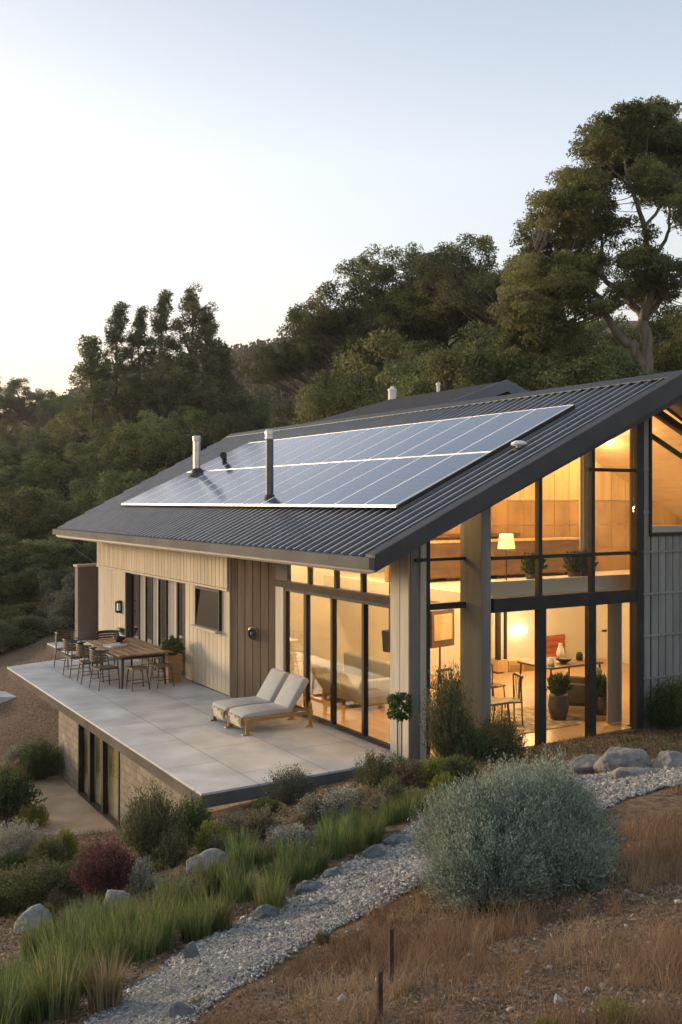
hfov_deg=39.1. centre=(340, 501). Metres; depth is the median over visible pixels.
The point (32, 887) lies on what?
shrub
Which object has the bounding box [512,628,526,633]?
wall sconce
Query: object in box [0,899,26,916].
shrub
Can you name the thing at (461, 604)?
narrow gable window
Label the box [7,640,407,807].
terrace
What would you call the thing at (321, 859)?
grass clump
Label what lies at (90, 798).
lower window
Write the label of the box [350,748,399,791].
shrub
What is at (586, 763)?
boulder
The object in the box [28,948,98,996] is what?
grass clump
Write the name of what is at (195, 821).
shrub
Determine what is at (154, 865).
shrub
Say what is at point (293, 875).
grass clump
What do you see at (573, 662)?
indoor table
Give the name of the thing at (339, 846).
grass clump
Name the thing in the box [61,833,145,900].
shrub
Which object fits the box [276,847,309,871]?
grass clump
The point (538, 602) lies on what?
gable window
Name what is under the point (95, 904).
grass clump
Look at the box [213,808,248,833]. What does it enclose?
shrub
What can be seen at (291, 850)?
grass clump
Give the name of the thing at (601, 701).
floor pot
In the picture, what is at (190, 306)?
tree
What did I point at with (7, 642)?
bush
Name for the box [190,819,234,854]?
shrub
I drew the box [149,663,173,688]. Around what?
stool
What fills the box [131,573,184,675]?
sliding door
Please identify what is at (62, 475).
tree
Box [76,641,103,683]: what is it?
dining chair
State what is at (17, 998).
grass clump
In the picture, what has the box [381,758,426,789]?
shrub
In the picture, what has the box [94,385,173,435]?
tree
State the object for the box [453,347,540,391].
bush
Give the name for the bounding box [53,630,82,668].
dining chair
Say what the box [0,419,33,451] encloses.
tree
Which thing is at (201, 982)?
gravel path
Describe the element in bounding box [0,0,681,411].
sky
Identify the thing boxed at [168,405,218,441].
tree
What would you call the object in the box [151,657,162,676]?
stool
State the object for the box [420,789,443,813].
grass clump
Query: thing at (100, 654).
dining chair
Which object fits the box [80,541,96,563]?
tree
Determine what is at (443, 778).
shrub
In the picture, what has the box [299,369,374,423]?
tree
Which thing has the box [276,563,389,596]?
clerestory window
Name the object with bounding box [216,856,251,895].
grass clump
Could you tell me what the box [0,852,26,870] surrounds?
shrub
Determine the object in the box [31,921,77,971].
grass clump
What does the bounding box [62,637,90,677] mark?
dining chair
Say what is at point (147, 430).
tree
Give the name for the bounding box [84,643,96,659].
storage box
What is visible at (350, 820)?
grass clump
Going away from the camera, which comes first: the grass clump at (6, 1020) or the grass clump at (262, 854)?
the grass clump at (6, 1020)
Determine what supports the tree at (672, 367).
on the ground at (26, 715)
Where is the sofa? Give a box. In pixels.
[312,652,389,705]
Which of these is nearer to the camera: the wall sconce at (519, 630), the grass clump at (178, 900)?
the grass clump at (178, 900)
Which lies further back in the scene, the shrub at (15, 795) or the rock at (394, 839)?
the shrub at (15, 795)
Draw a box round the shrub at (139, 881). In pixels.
[126,854,161,893]
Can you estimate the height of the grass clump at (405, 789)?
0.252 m
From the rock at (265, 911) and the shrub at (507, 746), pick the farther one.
the shrub at (507, 746)
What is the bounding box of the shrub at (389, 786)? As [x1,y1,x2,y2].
[370,780,405,808]
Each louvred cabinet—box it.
[491,657,507,672]
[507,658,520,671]
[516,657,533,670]
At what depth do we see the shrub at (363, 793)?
10.65 m
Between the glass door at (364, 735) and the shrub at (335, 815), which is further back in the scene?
the glass door at (364, 735)
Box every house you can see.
[53,370,681,829]
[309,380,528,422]
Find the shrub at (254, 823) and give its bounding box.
[244,803,286,839]
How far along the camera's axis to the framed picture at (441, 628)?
19.05 m
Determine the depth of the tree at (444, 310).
50.95 m
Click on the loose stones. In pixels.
(586, 987)
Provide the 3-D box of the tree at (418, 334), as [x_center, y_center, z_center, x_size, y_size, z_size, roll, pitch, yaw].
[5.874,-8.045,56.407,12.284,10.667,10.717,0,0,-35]
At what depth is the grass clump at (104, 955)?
5.75 m
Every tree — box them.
[0,377,81,434]
[0,389,57,433]
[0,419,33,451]
[0,440,39,483]
[0,465,34,517]
[0,491,46,596]
[0,532,38,610]
[0,539,45,607]
[0,543,30,613]
[1,485,71,535]
[4,450,67,515]
[13,432,70,483]
[13,536,87,592]
[15,426,47,450]
[20,457,93,521]
[24,405,56,432]
[33,496,91,545]
[35,395,90,427]
[35,418,85,464]
[37,525,95,566]
[45,334,134,450]
[56,403,111,466]
[61,477,123,542]
[62,441,108,488]
[64,426,149,506]
[74,468,149,551]
[77,300,157,430]
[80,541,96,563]
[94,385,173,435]
[100,420,162,495]
[117,305,165,423]
[120,430,192,481]
[126,478,144,487]
[127,288,196,421]
[130,409,176,446]
[134,378,195,422]
[145,408,213,477]
[149,466,169,477]
[158,281,230,418]
[166,388,219,437]
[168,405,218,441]
[171,302,248,425]
[184,412,254,448]
[189,387,272,439]
[196,341,252,423]
[214,388,272,417]
[239,305,379,396]
[245,400,282,429]
[266,404,312,427]
[274,290,385,391]
[276,267,434,360]
[288,385,332,424]
[293,386,345,424]
[297,349,382,422]
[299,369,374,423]
[303,243,441,346]
[305,338,404,415]
[315,250,465,348]
[322,326,415,409]
[331,381,378,411]
[332,231,504,349]
[353,384,417,409]
[376,350,411,397]
[379,355,453,395]
[382,240,501,336]
[386,691,412,756]
[399,338,446,396]
[403,247,668,350]
[406,252,561,340]
[411,338,493,376]
[418,344,484,390]
[447,319,502,380]
[467,322,528,381]
[481,94,681,384]
[553,325,602,353]
[555,342,618,383]
[583,313,637,352]
[598,346,663,374]
[600,326,640,341]
[609,361,635,379]
[622,341,681,374]
[636,302,681,372]
[651,313,681,341]
[653,339,681,368]
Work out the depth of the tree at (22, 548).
43.88 m
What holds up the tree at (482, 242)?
on the ground at (26, 715)
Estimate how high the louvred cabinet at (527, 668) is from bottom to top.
0.801 m
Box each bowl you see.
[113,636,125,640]
[556,657,571,663]
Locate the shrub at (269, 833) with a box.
[264,825,277,840]
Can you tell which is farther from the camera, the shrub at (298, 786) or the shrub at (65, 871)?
the shrub at (298, 786)
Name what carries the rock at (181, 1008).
on the gravel path at (201, 982)
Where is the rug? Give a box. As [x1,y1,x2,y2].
[491,706,584,734]
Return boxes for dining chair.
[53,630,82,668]
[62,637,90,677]
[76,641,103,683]
[89,647,119,690]
[96,630,119,665]
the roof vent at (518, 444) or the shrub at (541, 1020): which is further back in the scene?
the roof vent at (518, 444)
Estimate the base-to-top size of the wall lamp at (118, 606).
0.340 m
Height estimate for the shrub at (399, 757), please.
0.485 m
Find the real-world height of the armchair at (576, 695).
0.823 m
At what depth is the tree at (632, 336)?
65.38 m
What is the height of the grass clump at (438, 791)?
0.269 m
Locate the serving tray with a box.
[103,642,126,647]
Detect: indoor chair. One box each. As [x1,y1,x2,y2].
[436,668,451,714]
[491,663,505,710]
[493,672,522,725]
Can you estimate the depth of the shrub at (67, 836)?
13.01 m
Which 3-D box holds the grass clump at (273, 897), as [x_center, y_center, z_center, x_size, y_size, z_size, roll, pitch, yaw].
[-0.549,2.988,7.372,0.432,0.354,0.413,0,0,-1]
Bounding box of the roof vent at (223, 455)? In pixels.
[220,452,226,463]
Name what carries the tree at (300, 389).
on the ground at (26, 715)
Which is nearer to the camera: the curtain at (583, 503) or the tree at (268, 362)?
the curtain at (583, 503)
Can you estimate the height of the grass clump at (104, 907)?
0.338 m
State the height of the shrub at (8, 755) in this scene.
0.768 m
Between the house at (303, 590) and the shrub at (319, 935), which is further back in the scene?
the house at (303, 590)
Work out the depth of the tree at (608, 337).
62.85 m
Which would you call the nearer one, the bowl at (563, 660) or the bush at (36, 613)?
the bowl at (563, 660)
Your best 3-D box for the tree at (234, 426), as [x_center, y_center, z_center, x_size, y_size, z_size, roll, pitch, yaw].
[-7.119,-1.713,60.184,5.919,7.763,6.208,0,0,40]
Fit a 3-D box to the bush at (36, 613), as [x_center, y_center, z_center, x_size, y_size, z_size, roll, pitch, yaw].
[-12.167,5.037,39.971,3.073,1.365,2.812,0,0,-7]
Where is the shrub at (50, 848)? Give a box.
[25,834,70,866]
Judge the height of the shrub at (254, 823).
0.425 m
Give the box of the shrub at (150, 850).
[142,836,169,867]
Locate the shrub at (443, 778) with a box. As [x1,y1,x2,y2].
[428,769,458,790]
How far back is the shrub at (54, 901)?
8.96 m
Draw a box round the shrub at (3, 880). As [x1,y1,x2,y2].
[0,862,27,916]
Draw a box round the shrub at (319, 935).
[315,927,331,945]
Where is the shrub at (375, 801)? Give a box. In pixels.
[359,787,396,817]
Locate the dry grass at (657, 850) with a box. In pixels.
[174,790,681,1023]
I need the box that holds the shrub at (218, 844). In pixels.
[206,830,234,851]
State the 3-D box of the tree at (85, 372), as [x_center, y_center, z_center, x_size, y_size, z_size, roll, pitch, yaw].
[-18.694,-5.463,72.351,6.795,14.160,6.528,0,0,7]
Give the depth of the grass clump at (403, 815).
9.70 m
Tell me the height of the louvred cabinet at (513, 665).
0.721 m
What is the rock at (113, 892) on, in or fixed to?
on the ground at (26, 715)
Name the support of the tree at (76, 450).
on the ground at (26, 715)
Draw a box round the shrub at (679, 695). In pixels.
[673,670,681,719]
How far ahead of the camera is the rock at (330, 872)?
7.89 m
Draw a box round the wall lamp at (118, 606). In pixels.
[115,600,121,612]
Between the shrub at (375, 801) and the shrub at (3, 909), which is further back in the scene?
the shrub at (375, 801)
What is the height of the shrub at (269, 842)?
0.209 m
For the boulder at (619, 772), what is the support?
on the gravel path at (201, 982)
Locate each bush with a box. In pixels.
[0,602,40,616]
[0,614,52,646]
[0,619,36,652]
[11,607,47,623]
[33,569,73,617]
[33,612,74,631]
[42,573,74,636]
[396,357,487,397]
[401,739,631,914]
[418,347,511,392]
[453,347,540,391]
[508,355,586,390]
[528,354,605,390]
[575,351,646,383]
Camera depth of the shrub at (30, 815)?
20.96 m
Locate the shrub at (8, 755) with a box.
[2,744,25,766]
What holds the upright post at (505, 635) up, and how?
on the house at (303, 590)
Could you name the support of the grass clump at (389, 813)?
on the ground at (26, 715)
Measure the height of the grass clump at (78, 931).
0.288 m
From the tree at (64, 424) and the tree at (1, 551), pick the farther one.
the tree at (64, 424)
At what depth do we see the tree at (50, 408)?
109.80 m
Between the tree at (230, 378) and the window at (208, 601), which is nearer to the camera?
the window at (208, 601)
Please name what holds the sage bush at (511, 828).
on the ground at (26, 715)
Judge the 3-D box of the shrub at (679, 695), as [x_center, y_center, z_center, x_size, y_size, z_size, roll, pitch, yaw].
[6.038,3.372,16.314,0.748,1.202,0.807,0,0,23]
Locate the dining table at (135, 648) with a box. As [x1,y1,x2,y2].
[84,637,172,688]
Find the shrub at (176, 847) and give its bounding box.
[152,823,198,868]
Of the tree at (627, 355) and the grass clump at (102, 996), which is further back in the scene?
the tree at (627, 355)
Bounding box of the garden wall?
[73,563,97,640]
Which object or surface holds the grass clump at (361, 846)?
on the ground at (26, 715)
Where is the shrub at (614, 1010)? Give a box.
[586,993,640,1023]
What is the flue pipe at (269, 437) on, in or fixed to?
on the house at (303, 590)
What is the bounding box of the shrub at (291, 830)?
[262,821,322,853]
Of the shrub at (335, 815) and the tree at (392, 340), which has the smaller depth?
the shrub at (335, 815)
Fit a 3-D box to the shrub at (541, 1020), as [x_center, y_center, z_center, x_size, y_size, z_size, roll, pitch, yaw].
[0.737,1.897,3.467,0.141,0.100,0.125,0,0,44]
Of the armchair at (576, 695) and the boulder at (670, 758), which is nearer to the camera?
the boulder at (670, 758)
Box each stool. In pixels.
[125,665,149,691]
[140,658,162,672]
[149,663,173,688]
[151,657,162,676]
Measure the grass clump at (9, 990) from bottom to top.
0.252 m
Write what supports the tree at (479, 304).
on the ground at (26, 715)
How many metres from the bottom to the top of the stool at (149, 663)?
0.487 m
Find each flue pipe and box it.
[188,436,204,477]
[260,429,274,507]
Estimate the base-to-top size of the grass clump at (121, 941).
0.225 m
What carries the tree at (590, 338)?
on the ground at (26, 715)
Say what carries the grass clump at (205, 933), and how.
on the ground at (26, 715)
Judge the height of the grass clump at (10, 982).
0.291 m
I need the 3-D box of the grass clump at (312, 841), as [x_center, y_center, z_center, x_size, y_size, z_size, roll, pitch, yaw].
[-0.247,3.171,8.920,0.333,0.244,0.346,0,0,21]
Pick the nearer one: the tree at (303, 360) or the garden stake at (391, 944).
the garden stake at (391, 944)
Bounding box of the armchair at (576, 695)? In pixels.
[566,667,601,706]
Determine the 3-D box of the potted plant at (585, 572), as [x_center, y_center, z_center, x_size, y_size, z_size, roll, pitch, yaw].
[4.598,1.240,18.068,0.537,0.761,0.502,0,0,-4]
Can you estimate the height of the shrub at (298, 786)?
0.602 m
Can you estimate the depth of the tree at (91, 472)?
59.54 m
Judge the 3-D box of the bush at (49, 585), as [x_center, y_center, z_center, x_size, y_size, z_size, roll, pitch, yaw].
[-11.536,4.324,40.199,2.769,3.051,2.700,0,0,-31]
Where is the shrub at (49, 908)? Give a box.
[44,902,56,915]
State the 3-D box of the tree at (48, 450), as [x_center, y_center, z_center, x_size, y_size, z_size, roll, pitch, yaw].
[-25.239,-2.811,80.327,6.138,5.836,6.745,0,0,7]
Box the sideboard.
[430,537,579,578]
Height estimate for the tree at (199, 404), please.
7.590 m
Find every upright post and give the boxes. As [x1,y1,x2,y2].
[493,613,503,673]
[504,612,508,671]
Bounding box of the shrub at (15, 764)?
[0,757,29,783]
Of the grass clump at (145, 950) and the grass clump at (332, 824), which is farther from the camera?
the grass clump at (332, 824)
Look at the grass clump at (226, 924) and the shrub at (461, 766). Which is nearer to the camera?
the grass clump at (226, 924)
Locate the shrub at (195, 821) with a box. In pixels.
[169,790,217,845]
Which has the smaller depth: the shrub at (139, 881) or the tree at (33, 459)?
the shrub at (139, 881)
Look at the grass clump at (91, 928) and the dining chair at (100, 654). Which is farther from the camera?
the dining chair at (100, 654)
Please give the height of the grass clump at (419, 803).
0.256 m
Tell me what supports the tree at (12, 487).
on the ground at (26, 715)
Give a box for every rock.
[14,903,52,932]
[103,890,132,913]
[165,1001,196,1017]
[182,941,198,958]
[186,848,226,873]
[251,904,279,918]
[294,880,322,894]
[321,867,340,878]
[362,844,384,858]
[383,834,411,844]
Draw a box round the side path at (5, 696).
[0,691,15,702]
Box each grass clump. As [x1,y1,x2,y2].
[0,945,41,986]
[0,960,44,1023]
[0,963,34,1000]
[0,966,30,996]
[0,966,40,1023]
[0,970,49,1023]
[0,976,24,1013]
[0,978,31,1023]
[1,944,48,976]
[4,964,44,985]
[9,934,89,1023]
[12,908,55,960]
[17,957,79,1016]
[21,918,61,949]
[27,905,95,959]
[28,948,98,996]
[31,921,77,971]
[36,900,89,948]
[37,915,107,970]
[50,911,104,956]
[55,933,124,989]
[60,890,101,929]
[70,903,124,956]
[71,942,125,994]
[72,943,136,1013]
[78,887,111,921]
[82,886,136,933]
[83,909,153,966]
[98,894,152,937]
[101,884,142,918]
[101,922,140,961]
[106,896,157,944]
[109,913,165,963]
[114,891,176,928]
[119,894,157,913]
[127,879,183,926]
[132,895,182,942]
[143,906,182,953]
[148,862,197,907]
[157,885,192,913]
[167,901,188,928]
[172,874,215,907]
[174,893,220,942]
[175,897,216,941]
[182,882,229,932]
[187,847,234,896]
[190,887,242,932]
[203,853,239,892]
[215,855,262,903]
[216,819,264,872]
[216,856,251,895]
[248,863,294,908]
[251,836,280,865]
[260,862,294,889]
[267,849,299,885]
[272,830,309,867]
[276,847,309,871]
[284,849,320,880]
[297,828,323,852]
[299,839,328,873]
[301,836,334,872]
[313,810,351,859]
[322,809,350,843]
[334,815,370,852]
[336,810,356,830]
[337,820,361,847]
[342,797,373,828]
[354,809,386,845]
[357,805,390,833]
[374,794,406,825]
[390,791,420,823]
[398,783,423,804]
[403,784,438,810]
[403,788,431,814]
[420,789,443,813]
[428,781,454,805]
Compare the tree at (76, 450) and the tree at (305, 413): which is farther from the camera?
the tree at (76, 450)
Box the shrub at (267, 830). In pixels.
[259,822,274,838]
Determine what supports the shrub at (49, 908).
on the ground at (26, 715)
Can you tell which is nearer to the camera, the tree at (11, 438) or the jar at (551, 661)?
the jar at (551, 661)
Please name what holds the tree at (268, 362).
on the ground at (26, 715)
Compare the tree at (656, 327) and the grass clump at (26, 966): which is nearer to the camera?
the grass clump at (26, 966)
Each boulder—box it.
[567,754,600,772]
[592,747,649,772]
[610,767,658,778]
[652,750,681,767]
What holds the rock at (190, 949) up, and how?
on the ground at (26, 715)
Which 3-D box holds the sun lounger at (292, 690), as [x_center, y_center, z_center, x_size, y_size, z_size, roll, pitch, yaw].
[-1.282,3.661,17.433,1.445,0.878,0.740,0,0,-31]
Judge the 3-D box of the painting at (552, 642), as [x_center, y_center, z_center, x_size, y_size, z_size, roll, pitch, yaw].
[5.461,3.893,24.643,0.743,0.899,0.050,0,0,-31]
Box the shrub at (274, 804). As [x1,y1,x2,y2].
[248,796,282,815]
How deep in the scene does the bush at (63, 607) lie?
37.32 m
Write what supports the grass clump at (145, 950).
on the ground at (26, 715)
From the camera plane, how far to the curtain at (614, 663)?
17.83 m
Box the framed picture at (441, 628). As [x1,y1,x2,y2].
[430,609,453,680]
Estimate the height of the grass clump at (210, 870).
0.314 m
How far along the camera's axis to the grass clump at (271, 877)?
7.92 m
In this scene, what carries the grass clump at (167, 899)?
on the ground at (26, 715)
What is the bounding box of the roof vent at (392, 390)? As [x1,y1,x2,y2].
[388,386,396,399]
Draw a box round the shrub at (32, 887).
[0,854,85,907]
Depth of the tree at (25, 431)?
101.99 m
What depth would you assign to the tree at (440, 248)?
52.73 m
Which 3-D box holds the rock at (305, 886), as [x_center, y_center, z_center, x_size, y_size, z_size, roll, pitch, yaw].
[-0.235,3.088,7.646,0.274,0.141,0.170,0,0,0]
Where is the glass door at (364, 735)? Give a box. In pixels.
[284,588,389,749]
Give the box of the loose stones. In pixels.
[313,874,681,1014]
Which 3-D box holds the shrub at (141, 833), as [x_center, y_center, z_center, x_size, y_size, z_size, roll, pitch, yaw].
[-1.875,3.255,9.764,0.797,0.950,0.739,0,0,-4]
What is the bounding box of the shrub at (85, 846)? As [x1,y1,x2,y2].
[81,838,105,861]
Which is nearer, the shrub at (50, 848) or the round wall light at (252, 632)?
the shrub at (50, 848)
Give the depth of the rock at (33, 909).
8.27 m
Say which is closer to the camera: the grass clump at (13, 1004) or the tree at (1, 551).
the grass clump at (13, 1004)
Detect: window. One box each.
[78,724,119,829]
[190,586,221,633]
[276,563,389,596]
[426,541,465,757]
[491,422,643,748]
[649,411,681,535]
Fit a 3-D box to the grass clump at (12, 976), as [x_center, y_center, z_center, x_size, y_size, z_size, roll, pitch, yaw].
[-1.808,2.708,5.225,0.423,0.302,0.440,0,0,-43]
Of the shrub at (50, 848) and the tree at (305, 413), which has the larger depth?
the tree at (305, 413)
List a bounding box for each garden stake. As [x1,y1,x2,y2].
[376,969,382,1019]
[388,928,393,983]
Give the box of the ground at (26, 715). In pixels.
[0,321,681,1023]
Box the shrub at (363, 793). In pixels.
[348,782,375,812]
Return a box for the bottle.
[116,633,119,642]
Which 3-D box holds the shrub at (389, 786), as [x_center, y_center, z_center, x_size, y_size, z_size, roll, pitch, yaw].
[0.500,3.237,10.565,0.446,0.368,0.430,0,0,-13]
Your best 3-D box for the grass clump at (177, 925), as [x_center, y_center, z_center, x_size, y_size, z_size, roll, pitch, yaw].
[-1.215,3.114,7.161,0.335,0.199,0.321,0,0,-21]
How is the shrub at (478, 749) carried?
on the ground at (26, 715)
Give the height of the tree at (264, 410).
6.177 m
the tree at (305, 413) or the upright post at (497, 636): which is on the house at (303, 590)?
the upright post at (497, 636)
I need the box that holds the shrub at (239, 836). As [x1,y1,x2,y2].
[228,826,251,845]
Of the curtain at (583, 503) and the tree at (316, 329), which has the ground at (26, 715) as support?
the tree at (316, 329)
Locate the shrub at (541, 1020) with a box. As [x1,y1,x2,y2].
[529,1015,561,1023]
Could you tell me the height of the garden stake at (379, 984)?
0.293 m
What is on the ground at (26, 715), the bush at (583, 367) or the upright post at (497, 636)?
the bush at (583, 367)
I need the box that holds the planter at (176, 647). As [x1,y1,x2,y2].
[160,635,185,682]
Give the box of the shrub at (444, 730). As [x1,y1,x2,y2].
[414,656,476,761]
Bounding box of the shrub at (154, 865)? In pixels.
[145,861,164,873]
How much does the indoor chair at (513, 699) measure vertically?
0.926 m
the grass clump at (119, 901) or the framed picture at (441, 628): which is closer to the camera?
the grass clump at (119, 901)
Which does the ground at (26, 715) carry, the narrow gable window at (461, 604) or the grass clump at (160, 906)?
the grass clump at (160, 906)
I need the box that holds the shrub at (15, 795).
[0,765,46,821]
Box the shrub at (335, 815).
[316,808,346,833]
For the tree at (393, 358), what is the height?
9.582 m
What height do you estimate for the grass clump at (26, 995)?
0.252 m
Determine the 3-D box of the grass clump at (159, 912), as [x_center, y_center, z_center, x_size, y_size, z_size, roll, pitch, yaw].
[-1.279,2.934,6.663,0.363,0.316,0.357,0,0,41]
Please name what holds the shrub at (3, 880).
on the ground at (26, 715)
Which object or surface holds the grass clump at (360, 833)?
on the ground at (26, 715)
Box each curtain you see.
[580,453,587,551]
[607,603,621,723]
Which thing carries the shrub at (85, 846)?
on the ground at (26, 715)
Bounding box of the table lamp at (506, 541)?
[497,534,514,580]
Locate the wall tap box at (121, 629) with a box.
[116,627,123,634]
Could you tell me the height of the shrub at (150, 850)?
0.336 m
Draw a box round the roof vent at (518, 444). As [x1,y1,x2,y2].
[511,440,526,451]
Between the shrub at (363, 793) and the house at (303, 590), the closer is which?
the shrub at (363, 793)
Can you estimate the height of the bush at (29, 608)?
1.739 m
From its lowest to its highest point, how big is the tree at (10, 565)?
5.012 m
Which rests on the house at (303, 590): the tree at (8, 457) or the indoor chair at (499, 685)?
the indoor chair at (499, 685)
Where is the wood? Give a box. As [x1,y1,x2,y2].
[29,329,409,440]
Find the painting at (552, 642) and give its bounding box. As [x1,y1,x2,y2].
[546,634,564,657]
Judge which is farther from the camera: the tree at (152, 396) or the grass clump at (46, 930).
the tree at (152, 396)
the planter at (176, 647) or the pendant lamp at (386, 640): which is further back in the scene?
the planter at (176, 647)
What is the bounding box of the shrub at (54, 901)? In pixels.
[41,886,72,908]
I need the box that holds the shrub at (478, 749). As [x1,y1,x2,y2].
[454,720,494,761]
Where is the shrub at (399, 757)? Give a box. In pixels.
[388,750,407,769]
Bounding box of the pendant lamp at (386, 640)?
[382,564,389,651]
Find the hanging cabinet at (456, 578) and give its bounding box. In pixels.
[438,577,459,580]
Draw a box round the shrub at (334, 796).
[316,781,363,816]
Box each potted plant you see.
[520,549,548,578]
[562,549,587,576]
[575,549,598,575]
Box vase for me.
[556,643,564,656]
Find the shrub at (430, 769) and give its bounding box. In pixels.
[414,754,453,785]
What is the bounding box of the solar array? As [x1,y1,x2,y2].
[121,404,574,509]
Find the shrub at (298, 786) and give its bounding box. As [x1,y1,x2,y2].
[258,761,318,806]
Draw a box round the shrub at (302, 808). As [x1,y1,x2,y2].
[294,792,329,821]
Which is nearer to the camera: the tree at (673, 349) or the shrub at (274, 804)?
the shrub at (274, 804)
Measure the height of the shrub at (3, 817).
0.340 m
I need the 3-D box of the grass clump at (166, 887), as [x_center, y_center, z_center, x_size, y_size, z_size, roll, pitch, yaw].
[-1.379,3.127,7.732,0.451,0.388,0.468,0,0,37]
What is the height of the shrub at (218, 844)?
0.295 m
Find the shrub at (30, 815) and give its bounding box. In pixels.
[13,803,49,829]
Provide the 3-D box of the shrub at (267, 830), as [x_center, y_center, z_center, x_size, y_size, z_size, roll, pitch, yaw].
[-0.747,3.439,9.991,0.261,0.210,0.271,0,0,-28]
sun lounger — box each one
[209,668,290,727]
[227,674,312,735]
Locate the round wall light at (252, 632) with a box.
[247,627,257,639]
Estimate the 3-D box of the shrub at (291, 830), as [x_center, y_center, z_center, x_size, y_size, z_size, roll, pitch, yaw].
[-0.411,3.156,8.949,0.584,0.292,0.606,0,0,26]
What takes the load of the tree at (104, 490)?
on the ground at (26, 715)
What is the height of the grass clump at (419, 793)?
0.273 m
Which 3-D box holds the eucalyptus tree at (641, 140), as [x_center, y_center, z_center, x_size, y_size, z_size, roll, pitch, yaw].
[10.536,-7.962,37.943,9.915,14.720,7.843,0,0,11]
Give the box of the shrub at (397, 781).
[373,774,405,794]
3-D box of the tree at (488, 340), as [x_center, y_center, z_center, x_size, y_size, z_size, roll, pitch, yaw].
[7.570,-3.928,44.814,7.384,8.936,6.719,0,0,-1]
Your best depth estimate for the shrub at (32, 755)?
24.62 m
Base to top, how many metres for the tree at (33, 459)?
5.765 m
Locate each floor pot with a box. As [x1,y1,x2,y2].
[546,671,573,720]
[596,674,606,715]
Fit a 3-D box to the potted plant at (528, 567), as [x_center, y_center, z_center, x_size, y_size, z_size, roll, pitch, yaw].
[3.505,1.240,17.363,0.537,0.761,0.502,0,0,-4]
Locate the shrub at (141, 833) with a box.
[112,777,194,863]
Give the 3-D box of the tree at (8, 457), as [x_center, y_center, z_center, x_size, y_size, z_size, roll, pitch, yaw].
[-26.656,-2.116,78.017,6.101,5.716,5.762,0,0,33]
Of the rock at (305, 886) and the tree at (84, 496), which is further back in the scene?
the tree at (84, 496)
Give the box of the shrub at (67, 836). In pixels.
[56,826,81,859]
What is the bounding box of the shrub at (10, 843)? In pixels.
[0,816,53,857]
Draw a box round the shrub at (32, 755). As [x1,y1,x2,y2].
[10,734,64,779]
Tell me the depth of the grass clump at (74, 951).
5.93 m
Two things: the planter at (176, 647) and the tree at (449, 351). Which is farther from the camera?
the tree at (449, 351)
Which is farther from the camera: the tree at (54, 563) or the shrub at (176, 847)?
the tree at (54, 563)
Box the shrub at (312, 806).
[294,793,324,823]
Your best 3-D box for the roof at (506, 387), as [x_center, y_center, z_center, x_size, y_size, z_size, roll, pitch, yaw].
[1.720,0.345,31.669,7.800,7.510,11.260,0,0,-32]
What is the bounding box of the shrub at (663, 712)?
[644,675,681,731]
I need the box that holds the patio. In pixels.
[26,775,115,835]
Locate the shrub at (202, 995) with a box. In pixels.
[190,994,206,1003]
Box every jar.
[547,657,554,665]
[576,652,582,660]
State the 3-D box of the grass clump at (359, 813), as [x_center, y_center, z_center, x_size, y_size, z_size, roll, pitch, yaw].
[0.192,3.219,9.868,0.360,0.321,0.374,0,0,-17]
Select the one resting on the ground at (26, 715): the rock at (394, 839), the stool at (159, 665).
the rock at (394, 839)
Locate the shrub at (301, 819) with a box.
[289,809,315,828]
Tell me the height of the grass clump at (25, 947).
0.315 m
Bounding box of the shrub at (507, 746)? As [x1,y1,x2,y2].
[475,705,528,760]
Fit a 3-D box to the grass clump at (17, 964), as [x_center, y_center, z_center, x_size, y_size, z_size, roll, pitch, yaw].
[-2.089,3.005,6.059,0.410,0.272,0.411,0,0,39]
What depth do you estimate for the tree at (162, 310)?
72.50 m
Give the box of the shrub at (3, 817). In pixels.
[0,810,19,821]
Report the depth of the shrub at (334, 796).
10.70 m
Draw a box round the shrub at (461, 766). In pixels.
[441,753,485,783]
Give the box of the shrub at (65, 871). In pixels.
[49,860,85,897]
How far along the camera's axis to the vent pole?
30.96 m
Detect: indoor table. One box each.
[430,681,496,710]
[491,696,511,726]
[517,655,603,697]
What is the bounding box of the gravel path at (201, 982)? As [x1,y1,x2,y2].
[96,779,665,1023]
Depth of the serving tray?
22.14 m
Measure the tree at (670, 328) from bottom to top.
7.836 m
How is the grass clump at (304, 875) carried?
on the ground at (26, 715)
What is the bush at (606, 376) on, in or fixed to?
on the ground at (26, 715)
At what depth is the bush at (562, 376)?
36.04 m
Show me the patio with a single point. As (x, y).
(65, 804)
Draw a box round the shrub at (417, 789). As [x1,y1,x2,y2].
[406,786,430,801]
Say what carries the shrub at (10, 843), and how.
on the ground at (26, 715)
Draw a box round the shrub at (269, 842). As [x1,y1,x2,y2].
[264,836,284,857]
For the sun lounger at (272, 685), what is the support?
on the terrace

